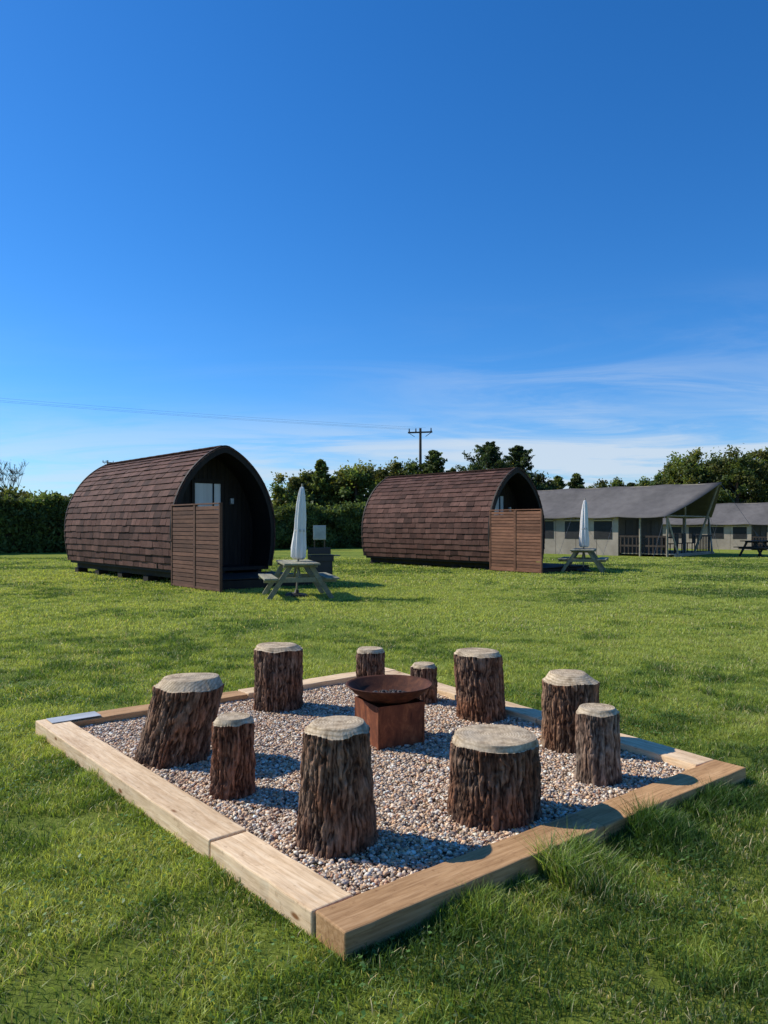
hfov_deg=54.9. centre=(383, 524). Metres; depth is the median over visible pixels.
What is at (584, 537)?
closed parasol
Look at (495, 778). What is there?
log stool
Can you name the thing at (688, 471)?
tree
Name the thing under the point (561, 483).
conifer tree
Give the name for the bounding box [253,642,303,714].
log stool
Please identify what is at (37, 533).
hedge
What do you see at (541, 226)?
sky
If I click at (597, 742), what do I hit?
log stool
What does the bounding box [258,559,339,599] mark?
picnic table
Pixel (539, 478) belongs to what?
tree
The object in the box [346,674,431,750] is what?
fire pit bowl
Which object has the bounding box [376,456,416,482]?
tree
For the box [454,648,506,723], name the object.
log stool
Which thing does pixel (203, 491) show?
door window
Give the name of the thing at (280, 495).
tree
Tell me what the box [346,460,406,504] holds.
tree
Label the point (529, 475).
tree
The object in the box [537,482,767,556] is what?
safari tent
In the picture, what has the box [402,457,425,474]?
tree
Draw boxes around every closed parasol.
[285,484,307,596]
[576,498,590,571]
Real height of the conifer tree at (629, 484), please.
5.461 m
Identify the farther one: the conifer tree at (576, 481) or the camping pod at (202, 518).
the conifer tree at (576, 481)
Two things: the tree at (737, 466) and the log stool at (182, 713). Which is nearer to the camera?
the log stool at (182, 713)
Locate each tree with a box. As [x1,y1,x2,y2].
[0,459,25,489]
[0,485,28,518]
[16,486,60,519]
[267,471,316,519]
[285,469,316,502]
[308,459,340,516]
[326,474,358,503]
[329,460,378,518]
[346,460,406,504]
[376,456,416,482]
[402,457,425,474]
[418,450,451,473]
[455,441,535,482]
[500,461,535,484]
[504,445,555,489]
[532,470,560,489]
[553,475,566,489]
[567,473,585,488]
[586,478,610,488]
[610,477,626,486]
[626,482,635,486]
[634,475,656,486]
[646,461,680,485]
[659,447,728,488]
[696,454,743,496]
[700,443,767,503]
[731,446,767,502]
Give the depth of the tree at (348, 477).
55.11 m
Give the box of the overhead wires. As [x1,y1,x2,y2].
[0,398,421,429]
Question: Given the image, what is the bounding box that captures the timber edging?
[36,667,745,960]
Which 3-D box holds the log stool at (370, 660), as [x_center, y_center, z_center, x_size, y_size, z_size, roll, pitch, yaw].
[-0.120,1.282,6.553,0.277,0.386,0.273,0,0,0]
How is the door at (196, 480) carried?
in the camping pod at (202, 518)
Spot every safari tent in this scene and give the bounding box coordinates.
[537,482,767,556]
[663,502,767,549]
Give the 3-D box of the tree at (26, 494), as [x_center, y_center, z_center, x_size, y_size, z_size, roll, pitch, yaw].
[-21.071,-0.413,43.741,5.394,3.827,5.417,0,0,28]
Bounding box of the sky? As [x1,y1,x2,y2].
[0,0,767,499]
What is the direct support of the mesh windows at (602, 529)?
in the safari tent at (625, 520)
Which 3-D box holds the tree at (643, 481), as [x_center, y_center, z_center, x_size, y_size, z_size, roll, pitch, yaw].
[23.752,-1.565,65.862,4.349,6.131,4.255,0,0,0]
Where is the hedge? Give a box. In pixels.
[0,490,367,552]
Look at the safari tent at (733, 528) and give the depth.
45.57 m
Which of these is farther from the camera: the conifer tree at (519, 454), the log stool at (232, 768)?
the conifer tree at (519, 454)
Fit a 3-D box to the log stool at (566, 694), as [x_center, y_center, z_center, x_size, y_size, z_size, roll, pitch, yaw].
[1.222,1.222,4.855,0.394,0.507,0.381,0,0,0]
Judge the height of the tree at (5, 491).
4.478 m
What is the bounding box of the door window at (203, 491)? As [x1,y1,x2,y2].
[195,483,220,506]
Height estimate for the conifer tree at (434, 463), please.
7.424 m
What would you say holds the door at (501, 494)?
in the camping pod at (489, 519)
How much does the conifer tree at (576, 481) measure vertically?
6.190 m
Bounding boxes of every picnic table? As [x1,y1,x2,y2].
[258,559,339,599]
[557,548,608,572]
[736,540,767,556]
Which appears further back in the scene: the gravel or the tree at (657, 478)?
the tree at (657, 478)
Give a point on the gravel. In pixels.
(402, 796)
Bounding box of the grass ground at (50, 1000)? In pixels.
[0,548,767,1023]
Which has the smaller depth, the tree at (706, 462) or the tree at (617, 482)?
the tree at (706, 462)
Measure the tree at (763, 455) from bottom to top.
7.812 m
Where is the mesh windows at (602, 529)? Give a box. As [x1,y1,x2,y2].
[545,518,657,551]
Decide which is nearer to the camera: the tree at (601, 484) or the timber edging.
the timber edging
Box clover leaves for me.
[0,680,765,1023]
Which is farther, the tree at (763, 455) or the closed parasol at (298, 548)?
the tree at (763, 455)
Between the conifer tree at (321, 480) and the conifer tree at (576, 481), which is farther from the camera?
the conifer tree at (576, 481)
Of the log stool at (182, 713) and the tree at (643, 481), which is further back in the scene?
the tree at (643, 481)
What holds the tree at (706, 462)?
on the grass ground at (50, 1000)
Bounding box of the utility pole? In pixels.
[408,428,431,471]
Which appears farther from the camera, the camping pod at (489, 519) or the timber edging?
the camping pod at (489, 519)
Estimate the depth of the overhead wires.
51.05 m
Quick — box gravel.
[79,683,687,896]
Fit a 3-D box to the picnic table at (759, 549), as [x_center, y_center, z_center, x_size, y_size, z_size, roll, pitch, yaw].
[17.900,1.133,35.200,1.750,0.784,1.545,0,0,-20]
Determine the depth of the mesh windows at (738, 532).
45.52 m
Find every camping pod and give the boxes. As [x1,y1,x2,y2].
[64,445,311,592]
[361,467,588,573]
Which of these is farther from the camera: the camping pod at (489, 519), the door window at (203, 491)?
the camping pod at (489, 519)
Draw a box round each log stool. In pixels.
[134,673,224,769]
[209,712,255,802]
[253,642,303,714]
[294,716,378,863]
[356,646,384,677]
[410,662,437,704]
[445,724,542,833]
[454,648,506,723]
[541,669,599,755]
[574,703,622,788]
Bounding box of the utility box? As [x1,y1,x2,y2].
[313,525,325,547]
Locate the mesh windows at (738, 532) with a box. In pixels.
[669,525,764,545]
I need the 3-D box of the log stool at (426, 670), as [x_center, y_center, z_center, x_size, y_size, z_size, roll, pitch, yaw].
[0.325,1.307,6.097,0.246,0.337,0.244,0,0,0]
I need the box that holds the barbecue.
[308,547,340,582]
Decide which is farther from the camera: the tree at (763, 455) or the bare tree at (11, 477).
the tree at (763, 455)
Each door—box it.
[191,478,223,565]
[493,493,505,557]
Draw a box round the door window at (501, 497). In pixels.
[494,496,502,514]
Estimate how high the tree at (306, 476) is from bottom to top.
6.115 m
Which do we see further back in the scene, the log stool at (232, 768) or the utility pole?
the utility pole
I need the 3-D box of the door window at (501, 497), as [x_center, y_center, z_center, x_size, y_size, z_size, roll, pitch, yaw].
[3.927,-0.670,25.874,0.770,0.720,0.015,0,0,-42]
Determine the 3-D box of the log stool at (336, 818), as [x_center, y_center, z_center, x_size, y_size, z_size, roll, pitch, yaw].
[-0.215,1.189,3.399,0.405,0.572,0.410,0,0,0]

